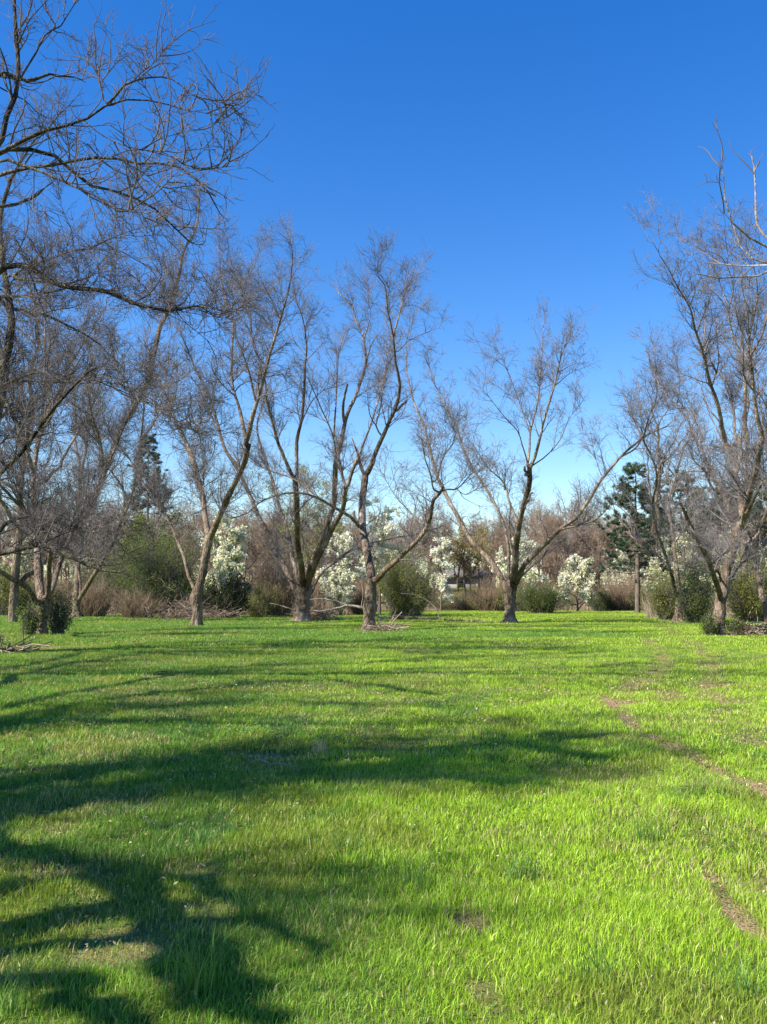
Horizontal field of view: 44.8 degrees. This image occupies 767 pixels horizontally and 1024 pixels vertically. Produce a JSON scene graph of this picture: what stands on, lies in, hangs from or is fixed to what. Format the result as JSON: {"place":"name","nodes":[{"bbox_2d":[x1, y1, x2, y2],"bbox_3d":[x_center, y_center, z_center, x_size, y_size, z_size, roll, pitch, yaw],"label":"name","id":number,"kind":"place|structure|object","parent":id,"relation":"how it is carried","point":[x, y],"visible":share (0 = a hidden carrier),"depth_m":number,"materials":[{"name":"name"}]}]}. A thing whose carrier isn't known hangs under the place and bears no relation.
{"place":"outdoors","nodes":[
{"label":"outdoors","id":0,"kind":"place"},
{"bbox_2d":[0,588,766,1023],"bbox_3d":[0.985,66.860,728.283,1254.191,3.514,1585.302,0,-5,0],"label":"ground","id":1,"kind":"structure","parent":0,"point":[734,914],"depth_m":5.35,"materials":[{"name":"plant"}]},
{"bbox_2d":[0,534,34,596],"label":"pear tree","id":2,"kind":"object","parent":1,"relation":"on","point":[25,561],"visible":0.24,"depth_m":99.57,"materials":[{"name":"white plant"}]},
{"bbox_2d":[0,559,45,614],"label":"green shrub","id":3,"kind":"object","parent":1,"relation":"on","point":[5,594],"visible":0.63,"depth_m":83.12,"materials":[{"name":"green plant"}]},
{"bbox_2d":[0,616,51,652],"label":"brush pile","id":4,"kind":"object","parent":1,"relation":"on","point":[13,648],"visible":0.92,"depth_m":27.18,"materials":[{"name":"brown wood"}]},
{"bbox_2d":[12,590,48,634],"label":"green shrub","id":5,"kind":"object","parent":1,"relation":"on","point":[32,622],"visible":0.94,"depth_m":39.58,"materials":[{"name":"green plant"}]},
{"bbox_2d":[1,313,60,390],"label":"pecan tree","id":6,"kind":"object","parent":1,"relation":"on","point":[24,344],"visible":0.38,"depth_m":30.19,"materials":[{"name":"brown plant"}]},
{"bbox_2d":[0,948,66,1019],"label":"grass tuft","id":7,"kind":"object","parent":1,"relation":"on","point":[12,995],"visible":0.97,"depth_m":3.58,"materials":[{"name":"plant"}]},
{"bbox_2d":[30,568,73,614],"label":"bare shrub","id":8,"kind":"object","parent":1,"relation":"on","point":[58,588],"visible":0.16,"depth_m":87.48,"materials":[{"name":"brown plant"}]},
{"bbox_2d":[42,586,82,633],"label":"green shrub","id":9,"kind":"object","parent":1,"relation":"on","point":[59,616],"visible":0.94,"depth_m":41.03,"materials":[{"name":"green plant"}]},
{"bbox_2d":[37,819,90,857],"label":"grass tuft","id":10,"kind":"object","parent":1,"relation":"on","point":[65,840],"visible":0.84,"depth_m":5.76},
{"bbox_2d":[0,225,156,621],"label":"pecan tree","id":11,"kind":"object","parent":1,"relation":"on","point":[14,565],"visible":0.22,"depth_m":62.13,"materials":[{"name":"brown plant"}]},
{"bbox_2d":[64,526,104,584],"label":"pear tree","id":12,"kind":"object","parent":1,"relation":"on","point":[72,571],"visible":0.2,"depth_m":103.75,"materials":[{"name":"white plant"}]},
{"bbox_2d":[0,238,173,633],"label":"pecan tree","id":13,"kind":"object","parent":1,"relation":"on","point":[34,491],"visible":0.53,"depth_m":42.96,"materials":[{"name":"brown plant"}]},
{"bbox_2d":[58,571,125,616],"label":"bare shrub","id":14,"kind":"object","parent":1,"relation":"on","point":[100,608],"visible":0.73,"depth_m":79.11,"materials":[{"name":"brown plant"}]},
{"bbox_2d":[71,534,156,613],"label":"green shrub","id":15,"kind":"object","parent":1,"relation":"on","point":[112,577],"visible":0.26,"depth_m":89.02,"materials":[{"name":"green plant"}]},
{"bbox_2d":[48,160,214,616],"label":"pecan tree","id":16,"kind":"object","parent":1,"relation":"on","point":[79,592],"visible":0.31,"depth_m":75.84,"materials":[{"name":"brown plant"}]},
{"bbox_2d":[106,582,169,617],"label":"bare shrub","id":17,"kind":"object","parent":1,"relation":"on","point":[132,610],"visible":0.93,"depth_m":73.19,"materials":[{"name":"brown plant"}]},
{"bbox_2d":[0,0,277,262],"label":"pecan tree","id":18,"kind":"object","parent":1,"relation":"on","point":[17,78],"visible":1,"depth_m":15.84,"materials":[{"name":"brown plant"}]},
{"bbox_2d":[0,76,297,586],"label":"pecan tree","id":19,"kind":"object","parent":1,"relation":"on","point":[6,350],"visible":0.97,"depth_m":25.73,"materials":[{"name":"brown plant"}]},
{"bbox_2d":[127,432,173,529],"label":"pine tree","id":20,"kind":"object","parent":1,"relation":"on","point":[151,452],"visible":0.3,"depth_m":122.81,"materials":[{"name":"green plant"}]},
{"bbox_2d":[118,510,186,574],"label":"willow tree","id":21,"kind":"object","parent":1,"relation":"on","point":[141,518],"visible":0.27,"depth_m":98.89,"materials":[{"name":"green plant"}]},
{"bbox_2d":[100,516,215,614],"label":"green shrub","id":22,"kind":"object","parent":1,"relation":"on","point":[166,573],"visible":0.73,"depth_m":82.76,"materials":[{"name":"green plant"}]},
{"bbox_2d":[131,830,190,871],"bbox_3d":[-1.344,1.997,5.490,0.290,0.195,0.342,-4,-6,35],"label":"grass tuft","id":23,"kind":"object","parent":1,"relation":"on","point":[154,855],"visible":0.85,"depth_m":5.49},
{"bbox_2d":[4,591,351,614],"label":"undergrowth","id":24,"kind":"object","parent":1,"relation":"on","point":[326,605],"visible":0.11,"depth_m":86.12,"materials":[{"name":"brown plant"}]},
{"bbox_2d":[155,499,212,575],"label":"bare tree","id":25,"kind":"object","parent":1,"relation":"on","point":[193,522],"visible":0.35,"depth_m":98.99,"materials":[{"name":"brown wood"}]},
{"bbox_2d":[140,580,230,618],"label":"brush pile","id":26,"kind":"object","parent":1,"relation":"on","point":[179,614],"visible":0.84,"depth_m":69.37,"materials":[{"name":"brown wood"}]},
{"bbox_2d":[132,915,246,1004],"bbox_3d":[-0.778,1.792,3.752,0.483,0.284,0.387,-1,-5,11],"label":"grass tuft","id":27,"kind":"object","parent":1,"relation":"on","point":[191,978],"visible":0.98,"depth_m":3.75,"materials":[{"name":"plant"}]},
{"bbox_2d":[175,505,227,582],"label":"bare tree","id":28,"kind":"object","parent":1,"relation":"on","point":[199,531],"visible":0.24,"depth_m":108.15,"materials":[{"name":"brown wood"}]},
{"bbox_2d":[82,205,334,625],"bbox_3d":[-10.466,-4.458,53.231,8.720,22.596,27.017,4,-6,-35],"label":"pecan tree","id":29,"kind":"object","parent":1,"relation":"on","point":[196,599],"visible":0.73,"depth_m":48.88,"materials":[{"name":"brown plant"}]},
{"bbox_2d":[192,599,245,617],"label":"brush pile","id":30,"kind":"object","parent":1,"relation":"on","point":[224,614],"visible":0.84,"depth_m":71.38,"materials":[{"name":"brown wood"}]},
{"bbox_2d":[186,569,255,617],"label":"green shrub","id":31,"kind":"object","parent":1,"relation":"on","point":[227,597],"visible":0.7,"depth_m":73.10,"materials":[{"name":"green plant"}]},
{"bbox_2d":[200,511,252,604],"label":"pear tree","id":32,"kind":"object","parent":1,"relation":"on","point":[224,554],"visible":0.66,"depth_m":75.39,"materials":[{"name":"white plant"}]},
{"bbox_2d":[215,513,281,610],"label":"bare tree","id":33,"kind":"object","parent":1,"relation":"on","point":[254,542],"visible":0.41,"depth_m":99.09,"materials":[{"name":"plant"}]},
{"bbox_2d":[217,872,282,929],"bbox_3d":[-0.666,1.905,4.616,0.346,0.231,0.441,0,-5,0],"label":"grass tuft","id":34,"kind":"object","parent":1,"relation":"on","point":[241,908],"visible":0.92,"depth_m":4.59,"materials":[{"name":"plant"}]},
{"bbox_2d":[243,579,286,615],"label":"green shrub","id":35,"kind":"object","parent":1,"relation":"on","point":[265,607],"visible":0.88,"depth_m":79.11,"materials":[{"name":"green plant"}]},
{"bbox_2d":[245,497,306,577],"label":"bare tree","id":36,"kind":"object","parent":1,"relation":"on","point":[268,522],"visible":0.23,"depth_m":99.77,"materials":[{"name":"plant"}]},
{"bbox_2d":[240,533,317,615],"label":"bare shrub","id":37,"kind":"object","parent":1,"relation":"on","point":[287,598],"visible":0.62,"depth_m":81.10,"materials":[{"name":"brown plant"}]},
{"bbox_2d":[250,464,349,578],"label":"willow tree","id":38,"kind":"object","parent":1,"relation":"on","point":[302,538],"visible":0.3,"depth_m":103.58,"materials":[{"name":"brown plant"}]},
{"bbox_2d":[286,566,331,612],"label":"bare shrub","id":39,"kind":"object","parent":1,"relation":"on","point":[316,591],"visible":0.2,"depth_m":89.02,"materials":[{"name":"brown plant"}]},
{"bbox_2d":[164,254,454,620],"bbox_3d":[-8.878,-5.317,65.207,25.726,26.484,24.064,-1,-5,12],"label":"pecan tree","id":40,"kind":"object","parent":1,"relation":"on","point":[303,589],"visible":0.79,"depth_m":58.64,"materials":[{"name":"brown plant"}]},
{"bbox_2d":[286,599,350,619],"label":"brush pile","id":41,"kind":"object","parent":1,"relation":"on","point":[316,616],"visible":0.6,"depth_m":65.33,"materials":[{"name":"brown wood"}]},
{"bbox_2d":[309,579,362,611],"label":"fallen branch","id":42,"kind":"object","parent":1,"relation":"on","point":[349,605],"visible":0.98,"depth_m":47.22,"materials":[{"name":"brown wood"}]},
{"bbox_2d":[317,571,356,614],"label":"pear tree","id":43,"kind":"object","parent":1,"relation":"on","point":[339,589],"visible":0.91,"depth_m":83.52,"materials":[{"name":"white plant"}]},
{"bbox_2d":[315,530,364,610],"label":"pear tree","id":44,"kind":"object","parent":1,"relation":"on","point":[328,571],"visible":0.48,"depth_m":87.55,"materials":[{"name":"white plant"}]},
{"bbox_2d":[315,822,373,859],"bbox_3d":[-0.245,2.007,5.695,0.387,0.195,0.343,0,-5,0],"label":"grass tuft","id":45,"kind":"object","parent":1,"relation":"on","point":[333,840],"visible":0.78,"depth_m":5.73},
{"bbox_2d":[319,509,377,581],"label":"bare tree","id":46,"kind":"object","parent":1,"relation":"on","point":[352,569],"visible":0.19,"depth_m":104.25,"materials":[{"name":"plant"}]},
{"bbox_2d":[208,223,513,630],"bbox_3d":[-1.674,-4.227,46.257,19.406,20.851,12.120,-2,-6,24],"label":"pecan tree","id":47,"kind":"object","parent":1,"relation":"on","point":[369,607],"visible":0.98,"depth_m":45.58,"materials":[{"name":"brown plant"}]},
{"bbox_2d":[341,575,381,614],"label":"bare shrub","id":48,"kind":"object","parent":1,"relation":"on","point":[358,599],"visible":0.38,"depth_m":85.20,"materials":[{"name":"brown plant"}]},
{"bbox_2d":[358,496,405,614],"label":"pear tree","id":49,"kind":"object","parent":1,"relation":"on","point":[386,531],"visible":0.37,"depth_m":83.24,"materials":[{"name":"white plant"}]},
{"bbox_2d":[0,679,766,1023],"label":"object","id":50,"kind":"object","parent":1,"relation":"on","point":[370,759],"visible":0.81,"depth_m":9.99,"materials":[{"name":"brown plant"}]},
{"bbox_2d":[0,702,766,1023],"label":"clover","id":51,"kind":"object","parent":1,"relation":"on","point":[382,983],"visible":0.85,"depth_m":7.96,"materials":[{"name":"green plant"}]},
{"bbox_2d":[358,611,410,630],"bbox_3d":[0.220,5.254,44.845,2.349,1.076,1.995,-2,-6,21],"label":"brush pile","id":52,"kind":"object","parent":1,"relation":"on","point":[386,627],"visible":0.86,"depth_m":44.51,"materials":[{"name":"brown wood"}]},
{"bbox_2d":[20,571,749,608],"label":"undergrowth","id":53,"kind":"object","parent":1,"relation":"on","point":[571,591],"visible":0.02,"depth_m":137.35,"materials":[{"name":"brown plant"}]},
{"bbox_2d":[372,539,447,616],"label":"green shrub","id":54,"kind":"object","parent":1,"relation":"on","point":[408,603],"visible":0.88,"depth_m":76.90,"materials":[{"name":"green plant"}]},
{"bbox_2d":[386,845,456,895],"bbox_3d":[0.174,1.956,5.126,0.323,0.207,0.455,5,-7,-45],"label":"grass tuft","id":55,"kind":"object","parent":1,"relation":"on","point":[417,878],"visible":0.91,"depth_m":5.07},
{"bbox_2d":[403,507,457,602],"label":"bare tree","id":56,"kind":"object","parent":1,"relation":"on","point":[428,540],"visible":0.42,"depth_m":137.96,"materials":[{"name":"plant"}]},
{"bbox_2d":[429,536,455,610],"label":"pear tree","id":57,"kind":"object","parent":1,"relation":"on","point":[442,582],"visible":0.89,"depth_m":111.55,"materials":[{"name":"white plant"}]},
{"bbox_2d":[426,592,468,609],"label":"green shrub","id":58,"kind":"object","parent":1,"relation":"on","point":[445,606],"visible":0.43,"depth_m":114.70,"materials":[{"name":"green plant"}]},
{"bbox_2d":[440,513,480,592],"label":"bare tree","id":59,"kind":"object","parent":1,"relation":"on","point":[455,562],"visible":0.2,"depth_m":155.04,"materials":[{"name":"plant"}]},
{"bbox_2d":[443,592,477,610],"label":"bare shrub","id":60,"kind":"object","parent":1,"relation":"on","point":[463,606],"visible":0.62,"depth_m":112.74,"materials":[{"name":"brown plant"}]},
{"bbox_2d":[435,567,492,587],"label":"brick house","id":61,"kind":"structure","parent":1,"relation":"on","point":[451,582],"depth_m":171.56,"materials":[{"name":"grey"}]},
{"bbox_2d":[438,522,494,595],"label":"willow tree","id":62,"kind":"object","parent":1,"relation":"on","point":[461,559],"visible":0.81,"depth_m":139.14,"materials":[{"name":"green plant"}]},
{"bbox_2d":[463,569,504,610],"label":"bare shrub","id":63,"kind":"object","parent":1,"relation":"on","point":[484,602],"visible":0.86,"depth_m":110.87,"materials":[{"name":"brown plant"}]},
{"bbox_2d":[471,515,506,587],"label":"bare tree","id":64,"kind":"object","parent":1,"relation":"on","point":[482,567],"visible":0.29,"depth_m":144.30,"materials":[{"name":"brown wood"}]},
{"bbox_2d":[377,602,600,610],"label":"weeds","id":65,"kind":"object","parent":1,"relation":"on","point":[567,609],"visible":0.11,"depth_m":112.82,"materials":[{"name":"brown plant"}]},
{"bbox_2d":[480,512,524,581],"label":"bare tree","id":66,"kind":"object","parent":1,"relation":"on","point":[498,537],"visible":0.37,"depth_m":139.64,"materials":[{"name":"brown wood"}]},
{"bbox_2d":[489,535,550,611],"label":"pear tree","id":67,"kind":"object","parent":1,"relation":"on","point":[501,555],"visible":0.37,"depth_m":103.95,"materials":[{"name":"white plant"}]},
{"bbox_2d":[494,847,549,884],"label":"grass tuft","id":68,"kind":"object","parent":1,"relation":"on","point":[515,871],"visible":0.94,"depth_m":5.28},
{"bbox_2d":[382,296,697,622],"bbox_3d":[6.526,-3.689,60.817,12.802,22.468,26.121,3,-6,-31],"label":"pecan tree","id":69,"kind":"object","parent":1,"relation":"on","point":[511,583],"visible":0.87,"depth_m":57.54,"materials":[{"name":"brown plant"}]},
{"bbox_2d":[516,569,572,612],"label":"green shrub","id":70,"kind":"object","parent":1,"relation":"on","point":[535,601],"visible":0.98,"depth_m":94.83,"materials":[{"name":"green plant"}]},
{"bbox_2d":[518,511,572,590],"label":"bare tree","id":71,"kind":"object","parent":1,"relation":"on","point":[548,554],"visible":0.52,"depth_m":127.04,"materials":[{"name":"plant"}]},
{"bbox_2d":[519,507,574,583],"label":"bare tree","id":72,"kind":"object","parent":1,"relation":"on","point":[531,529],"visible":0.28,"depth_m":140.01,"materials":[{"name":"plant"}]},
{"bbox_2d":[530,508,579,588],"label":"bare tree","id":73,"kind":"object","parent":1,"relation":"on","point":[556,569],"visible":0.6,"depth_m":126.24,"materials":[{"name":"plant"}]},
{"bbox_2d":[526,507,588,588],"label":"bare tree","id":74,"kind":"object","parent":1,"relation":"on","point":[548,536],"visible":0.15,"depth_m":135.42,"materials":[{"name":"plant"}]},
{"bbox_2d":[531,499,584,581],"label":"bare tree","id":75,"kind":"object","parent":1,"relation":"on","point":[540,511],"visible":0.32,"depth_m":136.23,"materials":[{"name":"brown wood"}]},
{"bbox_2d":[551,478,593,547],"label":"bare tree","id":76,"kind":"object","parent":1,"relation":"on","point":[576,501],"visible":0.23,"depth_m":160.79,"materials":[{"name":"brown wood"}]},
{"bbox_2d":[552,554,595,610],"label":"pear tree","id":77,"kind":"object","parent":1,"relation":"on","point":[579,570],"visible":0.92,"depth_m":107.57,"materials":[{"name":"white plant"}]},
{"bbox_2d":[552,520,607,586],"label":"bare tree","id":78,"kind":"object","parent":1,"relation":"on","point":[581,552],"visible":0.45,"depth_m":127.71,"materials":[{"name":"plant"}]},
{"bbox_2d":[559,504,606,601],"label":"bare tree","id":79,"kind":"object","parent":1,"relation":"on","point":[589,542],"visible":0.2,"depth_m":135.32,"materials":[{"name":"brown wood"}]},
{"bbox_2d":[551,930,628,997],"bbox_3d":[0.846,1.855,3.856,0.395,0.177,0.308,5,-7,-43],"label":"grass tuft","id":80,"kind":"object","parent":1,"relation":"on","point":[602,963],"visible":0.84,"depth_m":3.84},
{"bbox_2d":[565,514,619,590],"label":"bare tree","id":81,"kind":"object","parent":1,"relation":"on","point":[601,536],"visible":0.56,"depth_m":127.34,"materials":[{"name":"brown wood"}]},
{"bbox_2d":[584,584,614,610],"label":"green shrub","id":82,"kind":"object","parent":1,"relation":"on","point":[600,603],"visible":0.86,"depth_m":110.90,"materials":[{"name":"green plant"}]},
{"bbox_2d":[587,525,624,582],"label":"bare tree","id":83,"kind":"object","parent":1,"relation":"on","point":[606,559],"visible":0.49,"depth_m":126.22,"materials":[{"name":"plant"}]},
{"bbox_2d":[592,567,646,610],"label":"bare shrub","id":84,"kind":"object","parent":1,"relation":"on","point":[621,603],"visible":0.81,"depth_m":110.81,"materials":[{"name":"brown plant"}]},
{"bbox_2d":[601,548,650,593],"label":"pear tree","id":85,"kind":"object","parent":1,"relation":"on","point":[616,570],"visible":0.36,"depth_m":115.88,"materials":[{"name":"white plant"}]},
{"bbox_2d":[587,462,672,612],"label":"pine tree","id":86,"kind":"object","parent":1,"relation":"on","point":[634,468],"visible":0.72,"depth_m":97.73,"materials":[{"name":"green plant"}]},
{"bbox_2d":[611,808,670,846],"bbox_3d":[1.686,2.053,6.078,0.342,0.210,0.369,3,-6,-28],"label":"grass tuft","id":87,"kind":"object","parent":1,"relation":"on","point":[639,831],"visible":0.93,"depth_m":6.10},
{"bbox_2d":[583,351,719,584],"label":"pecan tree","id":88,"kind":"object","parent":1,"relation":"on","point":[656,498],"visible":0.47,"depth_m":96.17,"materials":[{"name":"brown plant"}]},
{"bbox_2d":[586,321,735,622],"bbox_3d":[19.152,-3.740,62.427,8.678,22.864,24.110,-3,-6,28],"label":"pecan tree","id":89,"kind":"object","parent":1,"relation":"on","point":[658,534],"visible":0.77,"depth_m":59.22,"materials":[{"name":"brown plant"}]},
{"bbox_2d":[640,560,686,619],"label":"green shrub","id":90,"kind":"object","parent":1,"relation":"on","point":[663,608],"visible":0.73,"depth_m":65.38,"materials":[{"name":"green plant"}]},
{"bbox_2d":[640,532,710,593],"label":"pear tree","id":91,"kind":"object","parent":1,"relation":"on","point":[651,565],"visible":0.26,"depth_m":92.24,"materials":[{"name":"white plant"}]},
{"bbox_2d":[633,470,732,578],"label":"pine tree","id":92,"kind":"object","parent":1,"relation":"on","point":[680,496],"visible":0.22,"depth_m":111.72,"materials":[{"name":"green plant"}]},
{"bbox_2d":[639,590,737,617],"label":"undergrowth","id":93,"kind":"object","parent":1,"relation":"on","point":[647,610],"visible":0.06,"depth_m":74.22,"materials":[{"name":"brown plant"}]},
{"bbox_2d":[623,187,766,635],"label":"pecan tree","id":94,"kind":"object","parent":1,"relation":"on","point":[736,537],"visible":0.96,"depth_m":38.80,"materials":[{"name":"brown plant"}]},
{"bbox_2d":[660,557,733,622],"bbox_3d":[19.934,4.912,59.494,3.966,4.523,4.249,-4,-7,38],"label":"green shrub","id":95,"kind":"object","parent":1,"relation":"on","point":[695,602],"visible":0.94,"depth_m":59.41,"materials":[{"name":"green plant"}]},
{"bbox_2d":[636,231,766,581],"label":"pecan tree","id":96,"kind":"object","parent":1,"relation":"on","point":[747,437],"visible":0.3,"depth_m":82.83,"materials":[{"name":"brown plant"}]},
{"bbox_2d":[697,607,723,635],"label":"green shrub","id":97,"kind":"object","parent":1,"relation":"on","point":[708,628],"visible":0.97,"depth_m":39.15,"materials":[{"name":"green plant"}]},
{"bbox_2d":[686,115,766,294],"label":"pecan tree","id":98,"kind":"object","parent":1,"relation":"on","point":[748,237],"visible":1,"depth_m":15.67,"materials":[{"name":"brown plant"}]},
{"bbox_2d":[688,943,766,1005],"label":"grass tuft","id":99,"kind":"object","parent":1,"relation":"on","point":[746,985],"visible":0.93,"depth_m":3.75,"materials":[{"name":"plant"}]},
{"bbox_2d":[694,327,766,625],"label":"pecan tree","id":100,"kind":"object","parent":1,"relation":"on","point":[757,574],"visible":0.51,"depth_m":41.41,"materials":[{"name":"brown plant"}]},
{"bbox_2d":[724,613,746,634],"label":"green shrub","id":101,"kind":"object","parent":1,"relation":"on","point":[732,628],"visible":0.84,"depth_m":39.25,"materials":[{"name":"green plant"}]},
{"bbox_2d":[712,556,766,621],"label":"green shrub","id":102,"kind":"object","parent":1,"relation":"on","point":[746,597],"visible":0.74,"depth_m":61.26,"materials":[{"name":"green plant"}]},
{"bbox_2d":[716,471,766,557],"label":"pine tree","id":103,"kind":"object","parent":1,"relation":"on","point":[764,533],"visible":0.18,"depth_m":105.98,"materials":[{"name":"green plant"}]},
{"bbox_2d":[723,607,766,634],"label":"brush pile","id":104,"kind":"object","parent":1,"relation":"on","point":[755,629],"visible":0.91,"depth_m":39.05,"materials":[{"name":"brown wood"}]},
{"bbox_2d":[0,0,766,587],"label":"sky","id":105,"kind":"structure","parent":0,"point":[514,139],"materials":[{"name":"blue"}]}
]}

